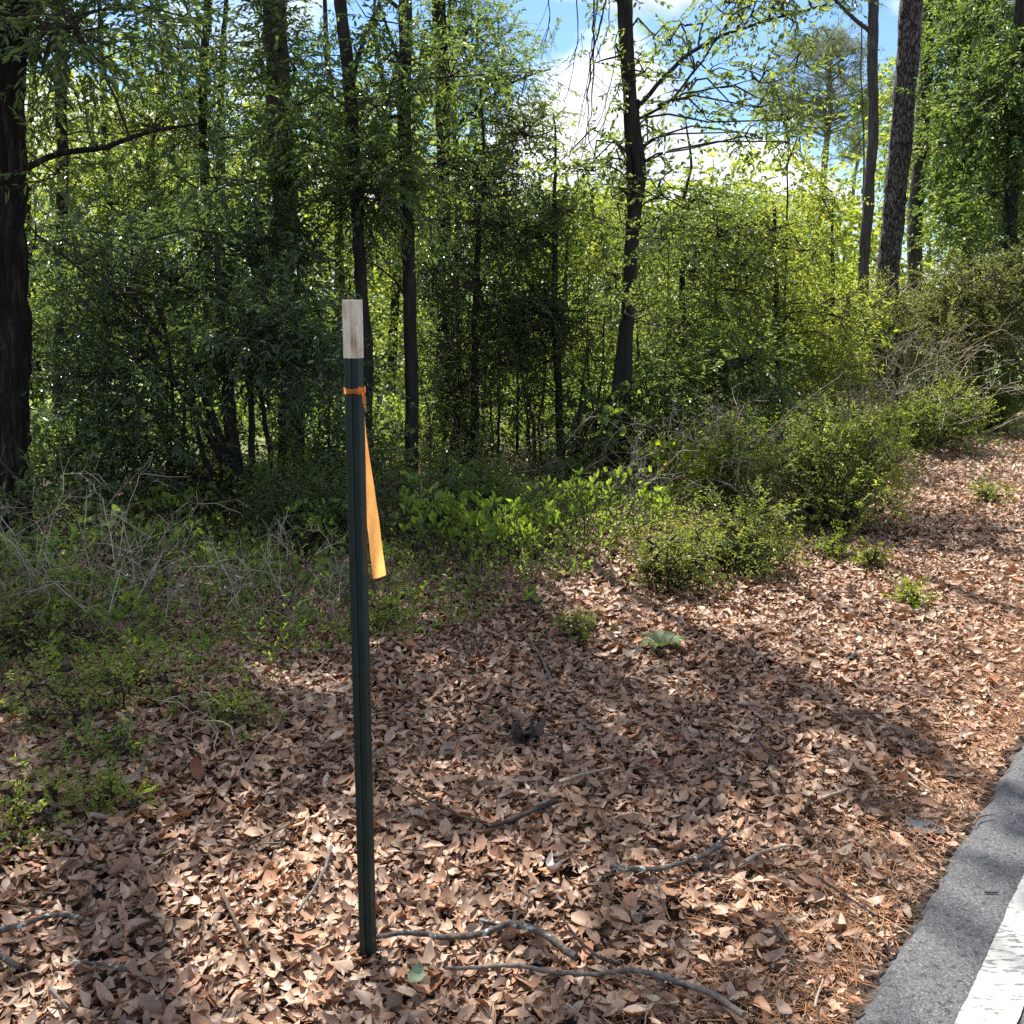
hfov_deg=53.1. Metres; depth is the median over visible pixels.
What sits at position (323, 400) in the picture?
evergreen bush
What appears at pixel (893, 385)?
dead brush
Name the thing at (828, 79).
pine tree
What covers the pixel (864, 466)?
shrub
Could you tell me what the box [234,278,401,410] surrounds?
sunlit bush
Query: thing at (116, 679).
shrub
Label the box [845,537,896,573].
sprig
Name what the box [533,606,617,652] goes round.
sprig
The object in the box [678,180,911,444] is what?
understory tree
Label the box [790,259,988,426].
bush
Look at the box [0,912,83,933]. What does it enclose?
fallen stick
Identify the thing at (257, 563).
briar plant
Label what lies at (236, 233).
bay tree
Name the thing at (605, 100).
hanging vine
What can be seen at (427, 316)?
sapling
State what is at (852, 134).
pine tree
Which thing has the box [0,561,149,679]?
shrub
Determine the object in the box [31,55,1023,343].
wood
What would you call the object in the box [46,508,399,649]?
dead brush
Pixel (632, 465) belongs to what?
dead brush
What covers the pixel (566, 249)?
oak tree
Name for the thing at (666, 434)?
sapling
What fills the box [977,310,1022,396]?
briar plant
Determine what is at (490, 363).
sapling
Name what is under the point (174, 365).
sunlit bush
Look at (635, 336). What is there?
sapling
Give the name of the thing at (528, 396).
sapling
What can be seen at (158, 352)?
sapling
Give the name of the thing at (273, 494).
shrub
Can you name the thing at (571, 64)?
hanging vine
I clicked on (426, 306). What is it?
sapling
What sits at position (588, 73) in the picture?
hanging vine
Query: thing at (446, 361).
sapling
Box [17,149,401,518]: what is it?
bay tree
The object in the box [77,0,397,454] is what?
oak tree
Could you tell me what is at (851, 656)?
stone
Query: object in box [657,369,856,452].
shrub
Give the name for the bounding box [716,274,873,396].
sunlit bush
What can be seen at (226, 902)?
fallen stick
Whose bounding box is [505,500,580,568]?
briar plant
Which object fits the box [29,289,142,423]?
sunlit bush
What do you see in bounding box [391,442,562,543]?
shrub
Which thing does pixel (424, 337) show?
sunlit bush
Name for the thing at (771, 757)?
fallen stick
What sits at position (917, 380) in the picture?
shrub
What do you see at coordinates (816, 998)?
fallen stick
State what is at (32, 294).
sunlit bush
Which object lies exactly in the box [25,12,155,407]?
oak tree
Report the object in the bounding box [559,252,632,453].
sapling
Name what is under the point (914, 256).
oak tree
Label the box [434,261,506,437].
sapling
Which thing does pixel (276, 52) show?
ivy clad tree
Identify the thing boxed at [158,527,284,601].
briar plant
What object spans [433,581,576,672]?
dead brush
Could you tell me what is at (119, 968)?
fallen stick
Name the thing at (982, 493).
sprig
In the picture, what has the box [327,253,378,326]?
sapling
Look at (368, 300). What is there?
sapling
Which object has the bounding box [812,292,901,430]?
briar plant
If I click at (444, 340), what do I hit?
sapling
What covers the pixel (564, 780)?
fallen stick
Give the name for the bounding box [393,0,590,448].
oak tree
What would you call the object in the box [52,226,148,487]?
sapling
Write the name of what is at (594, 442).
evergreen bush
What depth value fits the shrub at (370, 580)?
4.94 m
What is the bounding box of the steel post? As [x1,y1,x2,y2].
[342,300,376,968]
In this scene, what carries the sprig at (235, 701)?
on the ground
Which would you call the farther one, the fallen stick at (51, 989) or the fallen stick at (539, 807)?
the fallen stick at (539, 807)
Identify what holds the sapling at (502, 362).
on the ground
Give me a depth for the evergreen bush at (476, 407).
8.94 m
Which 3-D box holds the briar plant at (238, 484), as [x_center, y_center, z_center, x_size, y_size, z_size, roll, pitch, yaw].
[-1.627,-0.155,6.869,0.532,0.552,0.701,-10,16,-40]
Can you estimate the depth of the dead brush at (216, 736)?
3.23 m
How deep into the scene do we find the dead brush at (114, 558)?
4.58 m
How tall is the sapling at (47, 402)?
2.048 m
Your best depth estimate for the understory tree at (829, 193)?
12.03 m
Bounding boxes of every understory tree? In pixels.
[366,86,572,465]
[448,116,626,460]
[604,121,809,456]
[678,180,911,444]
[770,147,946,420]
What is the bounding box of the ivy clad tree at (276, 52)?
[212,0,355,468]
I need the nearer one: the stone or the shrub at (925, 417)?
the stone
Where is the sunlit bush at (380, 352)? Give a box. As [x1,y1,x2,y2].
[368,289,435,389]
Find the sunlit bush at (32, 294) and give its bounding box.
[31,292,76,394]
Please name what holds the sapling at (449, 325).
on the ground
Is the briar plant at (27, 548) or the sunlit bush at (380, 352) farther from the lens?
the sunlit bush at (380, 352)
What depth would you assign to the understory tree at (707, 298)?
9.05 m
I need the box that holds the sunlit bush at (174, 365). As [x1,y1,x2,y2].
[131,293,230,387]
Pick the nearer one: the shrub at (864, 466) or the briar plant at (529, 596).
the briar plant at (529, 596)
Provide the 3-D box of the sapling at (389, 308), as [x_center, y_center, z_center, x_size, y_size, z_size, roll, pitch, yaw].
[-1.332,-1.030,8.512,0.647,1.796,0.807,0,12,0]
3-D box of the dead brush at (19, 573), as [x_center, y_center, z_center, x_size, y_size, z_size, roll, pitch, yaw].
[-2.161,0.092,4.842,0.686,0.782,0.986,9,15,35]
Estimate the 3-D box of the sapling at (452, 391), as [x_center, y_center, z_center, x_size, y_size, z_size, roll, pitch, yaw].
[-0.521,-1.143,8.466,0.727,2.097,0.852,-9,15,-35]
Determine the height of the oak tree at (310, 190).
6.884 m
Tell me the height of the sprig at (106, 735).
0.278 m
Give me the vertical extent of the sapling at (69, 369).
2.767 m
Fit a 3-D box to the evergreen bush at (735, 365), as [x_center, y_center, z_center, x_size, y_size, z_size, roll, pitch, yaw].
[1.953,-1.015,8.801,2.363,1.486,1.693,-10,16,-39]
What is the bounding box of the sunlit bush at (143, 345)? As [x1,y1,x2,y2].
[44,297,202,392]
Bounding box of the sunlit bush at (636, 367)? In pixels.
[593,292,756,388]
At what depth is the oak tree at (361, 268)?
7.43 m
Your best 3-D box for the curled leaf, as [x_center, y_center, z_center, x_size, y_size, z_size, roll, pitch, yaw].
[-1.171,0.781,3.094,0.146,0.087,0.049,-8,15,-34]
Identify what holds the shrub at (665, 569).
on the ground
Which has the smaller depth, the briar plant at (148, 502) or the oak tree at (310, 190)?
the briar plant at (148, 502)
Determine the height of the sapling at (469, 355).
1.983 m
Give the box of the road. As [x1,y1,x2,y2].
[856,745,1023,1023]
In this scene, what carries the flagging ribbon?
attached to the steel post
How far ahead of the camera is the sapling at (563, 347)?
9.15 m
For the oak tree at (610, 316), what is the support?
on the ground
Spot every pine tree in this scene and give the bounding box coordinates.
[742,19,917,265]
[795,0,887,408]
[816,115,888,272]
[870,0,922,404]
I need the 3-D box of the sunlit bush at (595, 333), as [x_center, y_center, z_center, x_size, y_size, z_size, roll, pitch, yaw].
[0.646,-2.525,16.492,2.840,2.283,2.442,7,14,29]
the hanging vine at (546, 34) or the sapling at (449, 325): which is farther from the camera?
the sapling at (449, 325)
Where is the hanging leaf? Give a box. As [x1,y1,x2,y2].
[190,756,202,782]
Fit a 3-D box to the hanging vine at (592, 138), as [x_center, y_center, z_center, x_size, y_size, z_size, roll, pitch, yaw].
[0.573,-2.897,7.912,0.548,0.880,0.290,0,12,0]
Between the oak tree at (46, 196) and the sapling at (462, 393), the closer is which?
the sapling at (462, 393)
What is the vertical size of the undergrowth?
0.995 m
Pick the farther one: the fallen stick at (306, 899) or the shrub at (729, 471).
the shrub at (729, 471)
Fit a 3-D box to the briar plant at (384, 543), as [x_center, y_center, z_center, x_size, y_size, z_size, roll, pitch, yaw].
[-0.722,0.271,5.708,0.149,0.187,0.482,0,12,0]
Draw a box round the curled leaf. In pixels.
[99,752,147,784]
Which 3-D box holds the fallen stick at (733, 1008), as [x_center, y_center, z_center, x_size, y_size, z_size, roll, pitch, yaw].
[0.178,1.019,2.239,0.650,0.021,0.105,3,12,14]
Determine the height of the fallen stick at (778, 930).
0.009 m
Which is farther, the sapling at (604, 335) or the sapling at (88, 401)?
the sapling at (604, 335)
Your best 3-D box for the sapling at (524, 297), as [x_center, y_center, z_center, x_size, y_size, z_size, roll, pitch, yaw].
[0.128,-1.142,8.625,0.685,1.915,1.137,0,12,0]
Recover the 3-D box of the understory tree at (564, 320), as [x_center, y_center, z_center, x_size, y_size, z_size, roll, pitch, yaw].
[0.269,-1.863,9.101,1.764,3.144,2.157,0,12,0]
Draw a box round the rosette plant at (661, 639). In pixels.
[641,630,686,648]
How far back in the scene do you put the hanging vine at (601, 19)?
7.64 m
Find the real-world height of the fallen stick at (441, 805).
0.025 m
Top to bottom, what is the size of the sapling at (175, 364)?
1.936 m
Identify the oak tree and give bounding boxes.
[0,0,248,569]
[24,0,250,444]
[24,139,67,406]
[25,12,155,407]
[26,0,198,416]
[36,2,271,392]
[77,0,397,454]
[103,0,320,415]
[180,73,373,399]
[234,0,472,475]
[251,0,456,408]
[297,0,481,399]
[297,0,546,478]
[339,5,568,400]
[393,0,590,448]
[432,181,589,339]
[453,166,679,381]
[528,171,700,378]
[580,173,780,374]
[646,187,836,347]
[862,0,1023,390]
[895,0,1023,408]
[903,0,1014,388]
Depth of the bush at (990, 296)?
11.43 m
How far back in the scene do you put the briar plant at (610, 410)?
7.79 m
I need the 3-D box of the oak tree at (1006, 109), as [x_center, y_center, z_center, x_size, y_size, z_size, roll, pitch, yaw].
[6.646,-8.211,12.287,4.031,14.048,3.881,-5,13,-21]
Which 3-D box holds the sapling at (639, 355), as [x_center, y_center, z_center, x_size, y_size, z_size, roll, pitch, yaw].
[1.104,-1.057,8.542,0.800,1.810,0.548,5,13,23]
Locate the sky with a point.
(565, 41)
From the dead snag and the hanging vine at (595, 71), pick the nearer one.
the hanging vine at (595, 71)
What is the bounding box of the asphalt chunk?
[905,817,950,833]
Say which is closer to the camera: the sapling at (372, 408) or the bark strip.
the bark strip
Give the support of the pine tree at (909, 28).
on the ground
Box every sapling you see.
[35,228,99,408]
[43,364,94,430]
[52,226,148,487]
[76,303,145,480]
[130,326,180,437]
[167,311,208,447]
[315,288,344,422]
[316,277,391,404]
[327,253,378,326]
[328,289,391,442]
[331,263,396,428]
[372,305,433,442]
[382,318,454,442]
[391,268,481,471]
[399,319,492,450]
[400,289,465,436]
[417,254,506,475]
[418,287,467,396]
[419,228,484,431]
[419,251,455,381]
[419,268,504,466]
[420,280,501,463]
[421,272,469,454]
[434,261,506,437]
[454,272,546,464]
[455,312,505,452]
[466,332,505,447]
[483,289,536,449]
[489,260,568,478]
[492,325,548,456]
[492,354,563,454]
[504,247,573,461]
[506,307,542,435]
[507,241,577,464]
[511,332,573,442]
[533,264,597,476]
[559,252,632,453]
[579,228,643,427]
[596,315,686,479]
[633,295,670,437]
[634,245,692,461]
[648,273,723,470]
[724,27,844,438]
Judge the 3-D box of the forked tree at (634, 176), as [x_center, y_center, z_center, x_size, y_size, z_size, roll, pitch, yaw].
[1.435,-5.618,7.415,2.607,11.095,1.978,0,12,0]
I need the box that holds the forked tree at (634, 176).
[528,0,842,485]
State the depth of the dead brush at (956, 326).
12.53 m
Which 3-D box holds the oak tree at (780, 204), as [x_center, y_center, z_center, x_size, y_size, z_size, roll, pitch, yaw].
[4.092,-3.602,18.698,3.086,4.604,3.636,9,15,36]
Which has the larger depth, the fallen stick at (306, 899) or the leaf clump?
the leaf clump
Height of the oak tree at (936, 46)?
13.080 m
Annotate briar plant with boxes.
[0,528,85,606]
[28,566,173,646]
[31,501,216,593]
[133,483,246,550]
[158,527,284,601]
[171,546,349,629]
[221,448,313,535]
[282,495,348,569]
[368,538,395,581]
[391,472,504,582]
[461,489,536,569]
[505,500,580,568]
[522,583,544,626]
[527,465,675,547]
[595,405,626,489]
[615,433,699,502]
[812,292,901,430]
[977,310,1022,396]
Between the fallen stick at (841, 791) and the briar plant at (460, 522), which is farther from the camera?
the briar plant at (460, 522)
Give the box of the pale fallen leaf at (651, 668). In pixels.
[642,665,653,670]
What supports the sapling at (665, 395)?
on the ground
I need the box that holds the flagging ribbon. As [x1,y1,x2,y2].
[343,387,385,577]
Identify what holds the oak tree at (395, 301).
on the ground
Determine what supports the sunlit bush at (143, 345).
on the ground
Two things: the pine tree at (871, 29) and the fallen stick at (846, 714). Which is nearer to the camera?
the fallen stick at (846, 714)
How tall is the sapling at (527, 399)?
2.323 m
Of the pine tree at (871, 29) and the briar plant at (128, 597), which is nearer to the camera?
the briar plant at (128, 597)
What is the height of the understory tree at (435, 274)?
3.305 m
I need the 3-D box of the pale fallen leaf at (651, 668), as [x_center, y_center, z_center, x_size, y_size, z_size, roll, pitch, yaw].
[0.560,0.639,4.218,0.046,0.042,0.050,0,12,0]
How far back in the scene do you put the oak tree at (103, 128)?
12.75 m
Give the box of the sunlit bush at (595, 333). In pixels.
[512,295,640,395]
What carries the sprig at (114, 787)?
on the ground
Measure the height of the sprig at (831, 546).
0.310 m
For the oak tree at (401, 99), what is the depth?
7.44 m
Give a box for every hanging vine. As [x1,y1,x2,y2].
[532,0,558,72]
[554,80,620,194]
[556,0,591,137]
[562,0,620,163]
[569,0,602,152]
[570,30,642,183]
[576,0,604,195]
[581,0,615,171]
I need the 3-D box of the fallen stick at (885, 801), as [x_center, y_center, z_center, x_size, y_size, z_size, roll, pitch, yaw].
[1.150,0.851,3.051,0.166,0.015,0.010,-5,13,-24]
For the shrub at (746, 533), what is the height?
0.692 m
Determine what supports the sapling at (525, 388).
on the ground
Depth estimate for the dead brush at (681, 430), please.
7.74 m
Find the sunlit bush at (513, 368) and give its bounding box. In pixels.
[420,313,573,400]
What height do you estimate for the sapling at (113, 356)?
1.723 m
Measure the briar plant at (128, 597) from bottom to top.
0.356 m
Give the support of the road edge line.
on the road
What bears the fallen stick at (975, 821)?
on the road
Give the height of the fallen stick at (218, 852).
0.014 m
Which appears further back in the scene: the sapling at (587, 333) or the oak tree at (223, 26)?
the oak tree at (223, 26)
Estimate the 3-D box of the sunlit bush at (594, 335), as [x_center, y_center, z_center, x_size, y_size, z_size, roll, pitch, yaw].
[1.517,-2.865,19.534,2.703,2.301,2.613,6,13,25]
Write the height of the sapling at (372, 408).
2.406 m
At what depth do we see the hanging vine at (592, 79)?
7.77 m
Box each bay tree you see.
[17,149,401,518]
[116,109,451,479]
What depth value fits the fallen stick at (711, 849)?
2.67 m
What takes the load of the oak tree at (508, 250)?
on the ground
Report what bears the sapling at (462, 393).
on the ground
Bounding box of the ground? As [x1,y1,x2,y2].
[0,297,1023,1023]
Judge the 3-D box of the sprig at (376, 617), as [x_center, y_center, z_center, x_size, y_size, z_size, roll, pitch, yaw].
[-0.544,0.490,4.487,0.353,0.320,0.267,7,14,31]
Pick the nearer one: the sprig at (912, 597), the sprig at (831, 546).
the sprig at (912, 597)
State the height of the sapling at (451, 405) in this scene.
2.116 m
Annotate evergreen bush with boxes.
[28,384,197,524]
[75,378,279,523]
[244,393,431,500]
[255,312,417,474]
[376,376,535,471]
[520,355,729,491]
[606,307,829,475]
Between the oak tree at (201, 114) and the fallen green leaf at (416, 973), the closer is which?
the fallen green leaf at (416, 973)
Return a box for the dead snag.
[855,21,864,348]
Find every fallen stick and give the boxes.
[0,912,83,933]
[0,950,21,969]
[48,985,68,1009]
[68,958,126,971]
[175,801,304,856]
[218,886,249,949]
[296,845,332,912]
[373,766,483,823]
[376,911,577,960]
[445,963,744,1017]
[488,798,558,828]
[528,636,553,684]
[557,766,613,784]
[561,917,619,965]
[609,831,730,871]
[744,844,788,863]
[753,736,779,766]
[771,922,786,952]
[813,979,823,1008]
[817,789,844,800]
[821,879,877,916]
[835,712,883,716]
[875,790,918,804]
[907,771,934,791]
[973,814,992,825]
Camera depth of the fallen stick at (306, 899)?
2.65 m
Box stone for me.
[840,652,859,663]
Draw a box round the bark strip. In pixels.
[546,850,562,869]
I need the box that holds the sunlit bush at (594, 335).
[566,305,637,379]
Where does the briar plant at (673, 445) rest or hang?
on the ground
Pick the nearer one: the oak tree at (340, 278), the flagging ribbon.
the flagging ribbon
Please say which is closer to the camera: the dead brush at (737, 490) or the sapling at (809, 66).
the dead brush at (737, 490)
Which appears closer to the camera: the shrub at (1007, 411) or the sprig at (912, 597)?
the sprig at (912, 597)
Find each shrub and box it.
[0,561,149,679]
[0,635,290,770]
[211,441,442,565]
[245,537,481,622]
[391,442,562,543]
[602,500,759,598]
[647,474,824,584]
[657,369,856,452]
[669,403,839,512]
[704,389,937,536]
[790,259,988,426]
[821,339,994,411]
[865,366,1004,455]
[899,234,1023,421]
[928,335,1023,435]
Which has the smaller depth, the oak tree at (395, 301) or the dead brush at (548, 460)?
the dead brush at (548, 460)
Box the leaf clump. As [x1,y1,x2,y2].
[503,716,546,753]
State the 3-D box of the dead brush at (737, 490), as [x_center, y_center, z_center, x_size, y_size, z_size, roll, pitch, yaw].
[1.793,-0.314,6.986,1.398,0.803,0.808,0,12,0]
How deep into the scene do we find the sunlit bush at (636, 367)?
15.95 m
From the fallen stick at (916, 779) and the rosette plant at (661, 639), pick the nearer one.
the fallen stick at (916, 779)
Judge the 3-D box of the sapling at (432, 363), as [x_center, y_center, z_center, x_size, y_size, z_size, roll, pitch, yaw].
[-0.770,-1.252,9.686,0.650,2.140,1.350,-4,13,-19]
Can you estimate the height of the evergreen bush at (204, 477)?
1.251 m
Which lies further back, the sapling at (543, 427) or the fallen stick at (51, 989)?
the sapling at (543, 427)
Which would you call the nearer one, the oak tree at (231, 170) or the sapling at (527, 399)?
the sapling at (527, 399)
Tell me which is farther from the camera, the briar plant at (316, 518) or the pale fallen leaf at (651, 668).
the briar plant at (316, 518)
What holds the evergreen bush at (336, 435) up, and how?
on the ground
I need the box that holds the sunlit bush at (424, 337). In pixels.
[385,306,489,387]
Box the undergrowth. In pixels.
[0,346,979,713]
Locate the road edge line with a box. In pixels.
[955,875,1023,1023]
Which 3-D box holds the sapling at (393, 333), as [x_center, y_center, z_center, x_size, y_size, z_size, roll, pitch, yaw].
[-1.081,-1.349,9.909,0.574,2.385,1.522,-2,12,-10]
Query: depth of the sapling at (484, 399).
9.92 m
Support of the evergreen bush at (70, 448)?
on the ground
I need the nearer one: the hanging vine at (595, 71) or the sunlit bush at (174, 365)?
the hanging vine at (595, 71)
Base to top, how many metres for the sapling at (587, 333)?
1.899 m
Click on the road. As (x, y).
(929, 976)
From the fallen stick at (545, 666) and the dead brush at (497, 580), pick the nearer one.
the fallen stick at (545, 666)
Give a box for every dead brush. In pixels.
[0,445,178,618]
[0,451,247,649]
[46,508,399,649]
[130,675,340,779]
[392,534,566,611]
[417,403,643,517]
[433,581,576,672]
[550,425,716,528]
[556,368,849,499]
[674,416,895,531]
[767,309,1023,449]
[793,223,1023,421]
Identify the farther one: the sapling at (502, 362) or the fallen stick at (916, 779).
the sapling at (502, 362)
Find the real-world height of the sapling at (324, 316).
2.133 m
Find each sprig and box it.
[0,750,102,880]
[19,715,163,775]
[60,758,165,826]
[161,673,286,748]
[339,590,424,638]
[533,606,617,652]
[791,521,860,565]
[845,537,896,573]
[879,572,941,616]
[968,471,1017,507]
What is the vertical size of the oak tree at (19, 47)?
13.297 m
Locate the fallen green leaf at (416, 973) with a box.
[408,961,423,983]
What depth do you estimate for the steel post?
2.16 m
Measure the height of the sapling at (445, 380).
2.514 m
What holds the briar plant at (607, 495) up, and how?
on the ground
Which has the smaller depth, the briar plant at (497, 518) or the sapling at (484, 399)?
the briar plant at (497, 518)
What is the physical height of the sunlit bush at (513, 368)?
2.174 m
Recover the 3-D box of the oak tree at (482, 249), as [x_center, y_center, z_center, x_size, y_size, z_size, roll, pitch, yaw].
[-0.809,-4.328,14.613,3.240,6.612,3.090,0,12,0]
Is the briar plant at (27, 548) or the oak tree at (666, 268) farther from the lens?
the oak tree at (666, 268)
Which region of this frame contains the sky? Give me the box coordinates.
[25,0,1023,296]
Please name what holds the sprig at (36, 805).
on the ground
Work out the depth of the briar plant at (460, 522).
5.48 m
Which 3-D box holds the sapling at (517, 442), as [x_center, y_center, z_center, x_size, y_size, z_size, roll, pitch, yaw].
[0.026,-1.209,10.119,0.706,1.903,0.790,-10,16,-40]
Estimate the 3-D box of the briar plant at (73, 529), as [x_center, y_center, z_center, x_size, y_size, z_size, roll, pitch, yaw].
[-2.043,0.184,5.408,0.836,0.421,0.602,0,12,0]

